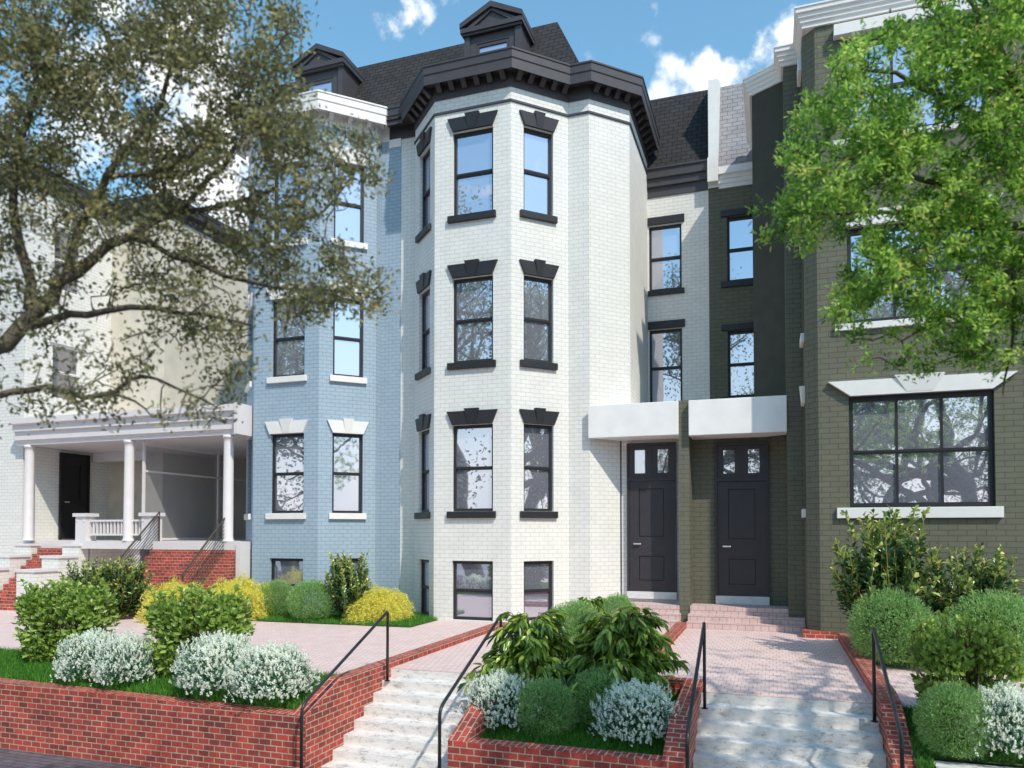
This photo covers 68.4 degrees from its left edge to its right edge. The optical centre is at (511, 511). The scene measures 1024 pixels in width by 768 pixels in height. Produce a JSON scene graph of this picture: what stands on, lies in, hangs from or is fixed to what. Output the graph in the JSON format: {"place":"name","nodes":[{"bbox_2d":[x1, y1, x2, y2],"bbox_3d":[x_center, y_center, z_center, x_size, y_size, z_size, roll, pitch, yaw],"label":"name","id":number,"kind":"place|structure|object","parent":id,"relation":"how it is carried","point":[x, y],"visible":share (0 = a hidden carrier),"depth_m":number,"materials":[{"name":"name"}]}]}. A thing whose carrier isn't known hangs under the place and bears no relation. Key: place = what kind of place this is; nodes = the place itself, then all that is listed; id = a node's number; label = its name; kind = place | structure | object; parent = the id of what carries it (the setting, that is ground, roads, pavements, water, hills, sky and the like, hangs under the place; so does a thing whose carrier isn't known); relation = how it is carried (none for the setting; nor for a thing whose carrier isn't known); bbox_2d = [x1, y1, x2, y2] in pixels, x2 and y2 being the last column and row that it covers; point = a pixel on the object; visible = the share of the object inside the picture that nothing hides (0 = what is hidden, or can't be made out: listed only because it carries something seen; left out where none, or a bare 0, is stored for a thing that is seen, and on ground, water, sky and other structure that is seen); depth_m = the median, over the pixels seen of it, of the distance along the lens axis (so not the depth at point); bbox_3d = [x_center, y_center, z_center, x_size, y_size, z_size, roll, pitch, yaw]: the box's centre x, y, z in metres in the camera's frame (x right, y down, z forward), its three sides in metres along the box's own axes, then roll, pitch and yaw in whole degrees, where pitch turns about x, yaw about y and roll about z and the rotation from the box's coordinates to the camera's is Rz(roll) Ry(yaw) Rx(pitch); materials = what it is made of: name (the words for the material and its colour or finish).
{"place":"outdoors","nodes":[
{"label":"outdoors","id":0,"kind":"place"},
{"bbox_2d":[0,0,823,233],"label":"sky","id":1,"kind":"structure","parent":0,"point":[677,46],"materials":[{"name":"blue"}]},
{"bbox_2d":[0,610,1023,767],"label":"terrace","id":2,"kind":"structure","parent":0,"point":[775,664],"depth_m":11.92,"materials":[{"name":"brick"}]},
{"bbox_2d":[0,543,40,589],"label":"stepped wall","id":3,"kind":"structure","parent":2,"relation":"on","point":[11,563],"depth_m":19.67,"materials":[{"name":"white stone"}]},
{"bbox_2d":[0,548,61,610],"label":"brick stairs","id":4,"kind":"structure","parent":2,"relation":"on","point":[7,596],"depth_m":19.39,"materials":[{"name":"red brick"}]},
{"bbox_2d":[14,544,88,600],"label":"stepped wall","id":5,"kind":"structure","parent":2,"relation":"on","point":[52,566],"depth_m":19.00,"materials":[{"name":"white concrete"}]},
{"bbox_2d":[54,557,120,591],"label":"glossy shrub","id":6,"kind":"object","parent":2,"relation":"on","point":[88,575],"visible":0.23,"depth_m":16.39,"materials":[{"name":"green plant"}]},
{"bbox_2d":[87,555,155,618],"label":"glossy shrub","id":7,"kind":"object","parent":2,"relation":"on","point":[130,593],"visible":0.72,"depth_m":16.64,"materials":[{"name":"green plant"}]},
{"bbox_2d":[0,160,247,554],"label":"cream rowhouse","id":8,"kind":"structure","parent":2,"relation":"on","point":[67,483],"depth_m":22.80,"materials":[{"name":"beige brick"}]},
{"bbox_2d":[51,343,78,400],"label":"window","id":9,"kind":"structure","parent":8,"relation":"in","point":[65,354],"depth_m":21.91,"materials":[{"name":"grey glass"}]},
{"bbox_2d":[52,228,80,296],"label":"window","id":10,"kind":"structure","parent":8,"relation":"in","point":[59,245],"depth_m":21.91,"materials":[{"name":"grey glass"}]},
{"bbox_2d":[62,455,87,538],"bbox_3d":[-12.835,-0.415,22.098,0.090,2.420,0.850,-1,-2,19],"label":"door","id":11,"kind":"structure","parent":8,"relation":"in","point":[75,468],"depth_m":22.06,"materials":[{"name":"wood"}]},
{"bbox_2d":[9,402,251,582],"bbox_3d":[-9.117,0.021,21.581,7.450,5.000,5.560,-1,-2,19],"label":"porch","id":12,"kind":"object","parent":2,"relation":"on","point":[228,440],"visible":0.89,"depth_m":19.36,"materials":[{"name":"beige paint"}]},
{"bbox_2d":[142,442,245,539],"bbox_3d":[-8.721,-0.467,21.650,0.060,2.540,4.805,-1,-2,19],"label":"screen","id":13,"kind":"object","parent":12,"relation":"on","point":[217,464],"visible":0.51,"depth_m":20.89,"materials":[{"name":"silver metal"}]},
{"bbox_2d":[132,574,205,625],"bbox_3d":[-7.247,2.009,16.212,1.763,1.307,1.507,-2,-2,45],"label":"golden conifer","id":14,"kind":"object","parent":2,"relation":"on","point":[173,587],"visible":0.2,"depth_m":16.07,"materials":[{"name":"yellow plant"}]},
{"bbox_2d":[130,549,235,616],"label":"brick stairs","id":15,"kind":"structure","parent":2,"relation":"on","point":[164,565],"depth_m":18.00,"materials":[{"name":"red brick"}]},
{"bbox_2d":[113,511,159,569],"bbox_3d":[-9.161,1.195,18.245,0.047,2.437,1.599,-1,-2,19],"label":"cable railing","id":16,"kind":"object","parent":15,"relation":"on","point":[139,535],"visible":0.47,"depth_m":18.56,"materials":[{"name":"brown metal"}]},
{"bbox_2d":[181,518,230,585],"bbox_3d":[-7.110,1.176,17.538,0.047,2.437,1.599,-1,-2,19],"label":"cable railing","id":17,"kind":"object","parent":15,"relation":"on","point":[197,554],"visible":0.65,"depth_m":17.49,"materials":[{"name":"brown metal"}]},
{"bbox_2d":[237,43,417,611],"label":"blue rowhouse","id":18,"kind":"structure","parent":2,"relation":"on","point":[323,461],"depth_m":18.07,"materials":[{"name":"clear brick"}]},
{"bbox_2d":[272,558,302,611],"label":"window","id":19,"kind":"structure","parent":18,"relation":"in","point":[290,570],"depth_m":17.90,"materials":[{"name":"clear glass"}]},
{"bbox_2d":[272,433,303,512],"bbox_3d":[-5.297,-0.898,17.956,0.930,1.887,0.085,-1,-2,19],"label":"window","id":20,"kind":"structure","parent":18,"relation":"in","point":[288,449],"depth_m":17.97,"materials":[{"name":"clear glass"}]},
{"bbox_2d":[273,298,304,376],"bbox_3d":[-5.297,-4.139,18.042,0.930,1.870,0.085,-1,-2,19],"label":"window","id":21,"kind":"structure","parent":18,"relation":"in","point":[288,353],"depth_m":18.07,"materials":[{"name":"clear glass"}]},
{"bbox_2d":[274,163,305,239],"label":"window","id":22,"kind":"structure","parent":18,"relation":"in","point":[283,231],"depth_m":18.18,"materials":[{"name":"clear glass"}]},
{"bbox_2d":[332,433,361,512],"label":"window","id":23,"kind":"structure","parent":18,"relation":"in","point":[346,448],"depth_m":17.98,"materials":[{"name":"clear glass"}]},
{"bbox_2d":[333,299,362,376],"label":"window","id":24,"kind":"structure","parent":18,"relation":"in","point":[347,334],"depth_m":18.07,"materials":[{"name":"clear glass"}]},
{"bbox_2d":[334,163,363,242],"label":"window","id":25,"kind":"structure","parent":18,"relation":"in","point":[351,218],"depth_m":18.18,"materials":[{"name":"clear glass"}]},
{"bbox_2d":[249,610,437,626],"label":"grass","id":26,"kind":"structure","parent":2,"relation":"on","point":[415,618],"depth_m":16.08,"materials":[{"name":"green plant"}]},
{"bbox_2d":[198,571,274,621],"bbox_3d":[-6.082,1.997,16.730,1.812,1.364,1.550,1,-2,-24],"label":"golden conifer","id":27,"kind":"object","parent":26,"relation":"on","point":[248,588],"visible":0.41,"depth_m":16.57,"materials":[{"name":"yellow plant"}]},
{"bbox_2d":[256,579,294,615],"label":"round shrub","id":28,"kind":"object","parent":26,"relation":"on","point":[284,587],"visible":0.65,"depth_m":16.90,"materials":[{"name":"green plant"}]},
{"bbox_2d":[286,578,335,620],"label":"round shrub","id":29,"kind":"object","parent":26,"relation":"on","point":[325,610],"visible":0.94,"depth_m":16.12,"materials":[{"name":"green plant"}]},
{"bbox_2d":[319,551,372,618],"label":"glossy shrub","id":30,"kind":"object","parent":26,"relation":"on","point":[346,585],"visible":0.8,"depth_m":16.17,"materials":[{"name":"green plant"}]},
{"bbox_2d":[343,582,414,624],"bbox_3d":[-2.870,2.065,16.304,1.688,1.076,1.444,0,-2,-12],"label":"golden conifer","id":31,"kind":"object","parent":26,"relation":"on","point":[393,604],"visible":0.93,"depth_m":15.98,"materials":[{"name":"yellow plant"}]},
{"bbox_2d":[380,622,530,667],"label":"brick kerb","id":32,"kind":"structure","parent":2,"relation":"on","point":[410,655],"depth_m":12.38,"materials":[{"name":"red brick"}]},
{"bbox_2d":[387,0,709,622],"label":"white rowhouse","id":33,"kind":"structure","parent":2,"relation":"on","point":[555,361],"depth_m":16.62,"materials":[{"name":"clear brick"}]},
{"bbox_2d":[421,559,428,613],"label":"window","id":34,"kind":"structure","parent":33,"relation":"in","point":[424,563],"depth_m":17.39,"materials":[{"name":"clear glass"}]},
{"bbox_2d":[422,429,429,511],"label":"window","id":35,"kind":"structure","parent":33,"relation":"in","point":[425,435],"depth_m":17.46,"materials":[{"name":"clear glass"}]},
{"bbox_2d":[422,289,429,369],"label":"window","id":36,"kind":"structure","parent":33,"relation":"in","point":[426,296],"depth_m":17.53,"materials":[{"name":"clear glass"}]},
{"bbox_2d":[422,149,429,228],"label":"window","id":37,"kind":"structure","parent":33,"relation":"in","point":[426,159],"depth_m":17.62,"materials":[{"name":"clear glass"}]},
{"bbox_2d":[453,424,492,510],"bbox_3d":[-0.820,-0.942,16.412,0.952,1.882,0.085,-1,-2,19],"label":"window","id":38,"kind":"structure","parent":33,"relation":"in","point":[473,444],"depth_m":16.42,"materials":[{"name":"clear glass"}]},
{"bbox_2d":[453,561,492,620],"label":"window","id":39,"kind":"structure","parent":33,"relation":"in","point":[472,580],"depth_m":16.35,"materials":[{"name":"clear glass"}]},
{"bbox_2d":[454,276,492,362],"bbox_3d":[-0.820,-4.182,16.498,0.952,1.865,0.085,-1,-2,19],"label":"window","id":40,"kind":"structure","parent":33,"relation":"in","point":[473,297],"depth_m":16.51,"materials":[{"name":"clear glass"}]},
{"bbox_2d":[454,127,492,214],"bbox_3d":[-0.820,-7.436,16.584,0.952,1.875,0.085,-1,-2,19],"label":"window","id":41,"kind":"structure","parent":33,"relation":"in","point":[473,150],"depth_m":16.59,"materials":[{"name":"clear glass"}]},
{"bbox_2d":[524,424,551,510],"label":"window","id":42,"kind":"structure","parent":33,"relation":"in","point":[537,438],"depth_m":16.43,"materials":[{"name":"clear glass"}]},
{"bbox_2d":[524,276,551,362],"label":"window","id":43,"kind":"structure","parent":33,"relation":"in","point":[537,291],"depth_m":16.52,"materials":[{"name":"clear glass"}]},
{"bbox_2d":[524,128,551,214],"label":"window","id":44,"kind":"structure","parent":33,"relation":"in","point":[537,145],"depth_m":16.60,"materials":[{"name":"clear glass"}]},
{"bbox_2d":[524,561,551,620],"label":"window","id":45,"kind":"structure","parent":33,"relation":"in","point":[537,574],"depth_m":16.35,"materials":[{"name":"clear glass"}]},
{"bbox_2d":[629,445,673,477],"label":"transom window","id":46,"kind":"structure","parent":33,"relation":"in","point":[651,461],"depth_m":16.56,"materials":[{"name":"paint"}]},
{"bbox_2d":[629,481,674,591],"bbox_3d":[3.063,0.548,16.524,0.985,2.420,0.105,-1,-2,19],"label":"door","id":47,"kind":"structure","parent":33,"relation":"in","point":[651,503],"depth_m":16.54,"materials":[{"name":"paint"}]},
{"bbox_2d":[649,224,681,290],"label":"window","id":48,"kind":"structure","parent":33,"relation":"in","point":[665,242],"depth_m":19.56,"materials":[{"name":"clear glass"}]},
{"bbox_2d":[650,328,681,401],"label":"window","id":49,"kind":"structure","parent":33,"relation":"in","point":[665,345],"depth_m":19.49,"materials":[{"name":"clear glass"}]},
{"bbox_2d":[547,598,603,658],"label":"round shrub","id":50,"kind":"object","parent":2,"relation":"on","point":[572,607],"visible":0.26,"depth_m":11.14,"materials":[{"name":"green plant"}]},
{"bbox_2d":[566,596,607,638],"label":"round shrub","id":51,"kind":"object","parent":2,"relation":"on","point":[597,602],"visible":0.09,"depth_m":12.67,"materials":[{"name":"green plant"}]},
{"bbox_2d":[601,592,636,615],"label":"round shrub","id":52,"kind":"object","parent":2,"relation":"on","point":[609,606],"visible":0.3,"depth_m":13.17,"materials":[{"name":"green plant"}]},
{"bbox_2d":[606,601,680,627],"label":"entry steps","id":53,"kind":"structure","parent":2,"relation":"on","point":[670,613],"depth_m":15.76,"materials":[{"name":"brick"}]},
{"bbox_2d":[657,622,685,651],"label":"brick kerb","id":54,"kind":"structure","parent":2,"relation":"on","point":[676,629],"depth_m":13.89,"materials":[{"name":"red brick"}]},
{"bbox_2d":[686,603,805,632],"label":"entry steps","id":55,"kind":"structure","parent":2,"relation":"on","point":[765,618],"depth_m":15.08,"materials":[{"name":"brick"}]},
{"bbox_2d":[679,0,1023,640],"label":"olive rowhouse","id":56,"kind":"structure","parent":2,"relation":"on","point":[794,439],"depth_m":14.05,"materials":[{"name":"green brick"}]},
{"bbox_2d":[727,215,752,280],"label":"window","id":57,"kind":"structure","parent":56,"relation":"in","point":[739,238],"depth_m":18.95,"materials":[{"name":"clear glass"}]},
{"bbox_2d":[728,330,753,396],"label":"window","id":58,"kind":"structure","parent":56,"relation":"in","point":[740,343],"depth_m":18.87,"materials":[{"name":"clear glass"}]},
{"bbox_2d":[717,444,765,477],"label":"transom window","id":59,"kind":"structure","parent":56,"relation":"in","point":[737,461],"depth_m":15.94,"materials":[{"name":"paint"}]},
{"bbox_2d":[717,481,766,596],"bbox_3d":[4.859,0.579,15.903,0.985,2.415,0.105,-1,-2,19],"label":"door","id":60,"kind":"structure","parent":56,"relation":"in","point":[742,529],"depth_m":15.92,"materials":[{"name":"paint"}]},
{"bbox_2d":[845,19,987,137],"bbox_3d":[7.235,-7.730,13.557,2.290,1.827,0.085,-1,-2,19],"label":"window","id":61,"kind":"structure","parent":56,"relation":"in","point":[894,80],"depth_m":13.63,"materials":[{"name":"clear glass"}]},
{"bbox_2d":[847,224,990,322],"bbox_3d":[7.235,-4.291,13.466,2.290,1.747,0.085,-1,-2,19],"label":"window","id":62,"kind":"structure","parent":56,"relation":"in","point":[886,313],"depth_m":13.56,"materials":[{"name":"clear glass"}]},
{"bbox_2d":[849,390,994,507],"bbox_3d":[7.235,-1.080,13.381,2.290,2.012,0.085,-1,-2,19],"label":"window","id":63,"kind":"structure","parent":56,"relation":"in","point":[927,449],"depth_m":13.36,"materials":[{"name":"clear glass"}]},
{"bbox_2d":[895,612,971,670],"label":"round shrub","id":64,"kind":"object","parent":2,"relation":"on","point":[952,624],"visible":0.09,"depth_m":10.59,"materials":[{"name":"green plant"}]},
{"bbox_2d":[693,692,885,767],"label":"concrete steps","id":65,"kind":"structure","parent":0,"point":[739,731],"depth_m":8.36,"materials":[{"name":"grey concrete"}]},
{"label":"planting bed","id":66,"kind":"structure","parent":0,"visible":0},
{"bbox_2d":[828,504,941,654],"bbox_3d":[5.732,1.078,11.675,1.606,2.376,1.957,0,-2,15],"label":"glossy shrub","id":67,"kind":"object","parent":66,"relation":"on","point":[892,563],"visible":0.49,"depth_m":11.37,"materials":[{"name":"green plant"}]},
{"bbox_2d":[845,586,935,667],"bbox_3d":[5.505,1.673,10.925,1.258,1.208,1.250,-1,-2,34],"label":"round shrub","id":68,"kind":"object","parent":66,"relation":"on","point":[895,599],"visible":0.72,"depth_m":10.70,"materials":[{"name":"green plant"}]},
{"bbox_2d":[918,542,1023,634],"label":"glossy shrub","id":69,"kind":"object","parent":66,"relation":"on","point":[968,582],"visible":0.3,"depth_m":11.18,"materials":[{"name":"green plant"}]},
{"bbox_2d":[946,587,1023,671],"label":"round shrub","id":70,"kind":"object","parent":66,"relation":"on","point":[1013,607],"visible":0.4,"depth_m":10.37,"materials":[{"name":"green plant"}]},
{"label":"ground","id":71,"kind":"structure","parent":0,"visible":0},
{"bbox_2d":[0,748,151,767],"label":"sidewalk","id":72,"kind":"structure","parent":71,"relation":"on","point":[10,758],"depth_m":9.67,"materials":[{"name":"brick"}]},
{"bbox_2d":[0,661,391,767],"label":"retaining wall","id":73,"kind":"structure","parent":72,"relation":"on","point":[137,729],"depth_m":9.51,"materials":[{"name":"red brick"}]},
{"bbox_2d":[0,646,337,709],"bbox_3d":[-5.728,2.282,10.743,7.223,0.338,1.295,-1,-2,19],"label":"grass","id":74,"kind":"structure","parent":73,"relation":"on","point":[17,661],"depth_m":10.11,"materials":[{"name":"green plant"}]},
{"bbox_2d":[10,576,121,662],"bbox_3d":[-6.811,1.657,11.533,1.490,1.327,0.974,0,-2,5],"label":"broadleaf shrub","id":75,"kind":"object","parent":74,"relation":"on","point":[60,609],"visible":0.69,"depth_m":11.28,"materials":[{"name":"green plant"}]},
{"bbox_2d":[50,626,134,681],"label":"flowering shrub","id":76,"kind":"object","parent":74,"relation":"on","point":[86,642],"visible":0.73,"depth_m":10.25,"materials":[{"name":"white plant"}]},
{"bbox_2d":[89,629,159,685],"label":"flowering shrub","id":77,"kind":"object","parent":74,"relation":"on","point":[125,644],"visible":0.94,"depth_m":10.07,"materials":[{"name":"white plant"}]},
{"bbox_2d":[142,583,255,679],"bbox_3d":[-4.386,1.657,10.589,1.490,1.296,0.974,0,-2,-1],"label":"broadleaf shrub","id":78,"kind":"object","parent":74,"relation":"on","point":[185,617],"visible":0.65,"depth_m":10.33,"materials":[{"name":"green plant"}]},
{"bbox_2d":[168,628,269,696],"bbox_3d":[-3.739,1.891,9.616,1.304,0.792,1.046,0,-2,4],"label":"flowering shrub","id":79,"kind":"object","parent":74,"relation":"on","point":[216,647],"visible":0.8,"depth_m":9.38,"materials":[{"name":"white plant"}]},
{"bbox_2d":[222,639,320,702],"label":"flowering shrub","id":80,"kind":"object","parent":74,"relation":"on","point":[273,657],"visible":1,"depth_m":9.10,"materials":[{"name":"white plant"}]},
{"bbox_2d":[0,0,407,439],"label":"oak tree","id":81,"kind":"object","parent":72,"relation":"on","point":[68,97],"visible":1,"depth_m":3.97,"materials":[{"name":"green plant"}]},
{"bbox_2d":[300,611,389,767],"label":"handrail","id":82,"kind":"object","parent":72,"relation":"on","point":[329,675],"visible":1,"depth_m":9.37,"materials":[{"name":"black metal"}]},
{"bbox_2d":[321,669,490,767],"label":"concrete steps","id":83,"kind":"structure","parent":72,"relation":"on","point":[396,725],"depth_m":9.62,"materials":[{"name":"grey concrete"}]},
{"bbox_2d":[438,618,501,767],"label":"handrail","id":84,"kind":"object","parent":72,"relation":"on","point":[451,690],"visible":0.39,"depth_m":8.43,"materials":[{"name":"black metal"}]},
{"bbox_2d":[448,676,702,767],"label":"brick planter","id":85,"kind":"object","parent":72,"relation":"on","point":[468,747],"visible":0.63,"depth_m":7.90,"materials":[{"name":"red brick"}]},
{"bbox_2d":[479,692,678,754],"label":"grass","id":86,"kind":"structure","parent":85,"relation":"in","point":[574,739],"depth_m":8.28,"materials":[{"name":"green plant"}]},
{"bbox_2d":[457,668,541,731],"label":"flowering shrub","id":87,"kind":"object","parent":86,"relation":"on","point":[487,688],"visible":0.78,"depth_m":8.61,"materials":[{"name":"white plant"}]},
{"bbox_2d":[456,609,585,703],"bbox_3d":[0.105,1.857,9.372,1.650,1.256,1.284,0,-2,7],"label":"drooping shrub","id":88,"kind":"object","parent":86,"relation":"on","point":[538,646],"visible":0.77,"depth_m":9.19,"materials":[{"name":"green plant"}]},
{"bbox_2d":[514,676,580,737],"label":"round shrub","id":89,"kind":"object","parent":86,"relation":"on","point":[551,687],"visible":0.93,"depth_m":8.42,"materials":[{"name":"green plant"}]},
{"bbox_2d":[565,667,628,728],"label":"round shrub","id":90,"kind":"object","parent":86,"relation":"on","point":[592,676],"visible":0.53,"depth_m":8.56,"materials":[{"name":"green plant"}]},
{"bbox_2d":[560,605,689,710],"bbox_3d":[1.274,1.821,9.155,1.480,1.277,1.901,-1,-2,43],"label":"drooping shrub","id":91,"kind":"object","parent":86,"relation":"on","point":[619,644],"visible":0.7,"depth_m":9.05,"materials":[{"name":"green plant"}]},
{"bbox_2d":[587,678,680,746],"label":"flowering shrub","id":92,"kind":"object","parent":86,"relation":"on","point":[628,695],"visible":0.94,"depth_m":8.05,"materials":[{"name":"white plant"}]},
{"bbox_2d":[685,622,707,767],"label":"handrail","id":93,"kind":"object","parent":72,"relation":"on","point":[702,641],"visible":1,"depth_m":7.91,"materials":[{"name":"black metal"}]},
{"bbox_2d":[802,628,915,767],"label":"brick wall","id":94,"kind":"structure","parent":72,"relation":"on","point":[862,665],"depth_m":8.26,"materials":[{"name":"red brick"}]},
{"bbox_2d":[744,0,1023,394],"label":"maple tree","id":95,"kind":"object","parent":72,"relation":"on","point":[964,202],"visible":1,"depth_m":4.72,"materials":[{"name":"green plant"}]},
{"bbox_2d":[871,627,904,767],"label":"handrail","id":96,"kind":"object","parent":72,"relation":"on","point":[875,643],"visible":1,"depth_m":7.57,"materials":[{"name":"black metal"}]},
{"bbox_2d":[934,760,1013,767],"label":"white wall","id":97,"kind":"structure","parent":72,"relation":"on","point":[941,764],"depth_m":7.23,"materials":[{"name":"grey concrete"}]},
{"bbox_2d":[913,757,932,767],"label":"planting bed","id":98,"kind":"object","parent":97,"relation":"on","point":[915,759],"visible":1,"depth_m":7.35,"materials":[{"name":"plant"}]},
{"bbox_2d":[902,704,1023,767],"bbox_3d":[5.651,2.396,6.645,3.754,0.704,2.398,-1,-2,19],"label":"grass","id":99,"kind":"structure","parent":98,"relation":"on","point":[992,757],"depth_m":7.44,"materials":[{"name":"green plant"}]},
{"bbox_2d":[912,680,998,760],"bbox_3d":[4.381,2.060,7.441,0.778,0.798,0.773,0,-2,10],"label":"round shrub","id":100,"kind":"object","parent":99,"relation":"on","point":[947,694],"visible":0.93,"depth_m":7.30,"materials":[{"name":"green plant"}]},
{"bbox_2d":[907,608,1023,732],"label":"broadleaf shrub","id":101,"kind":"object","parent":99,"relation":"on","point":[996,650],"visible":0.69,"depth_m":7.78,"materials":[{"name":"green plant"}]},
{"bbox_2d":[953,681,1023,758],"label":"flowering shrub","id":102,"kind":"object","parent":99,"relation":"on","point":[999,699],"visible":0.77,"depth_m":7.14,"materials":[{"name":"white plant"}]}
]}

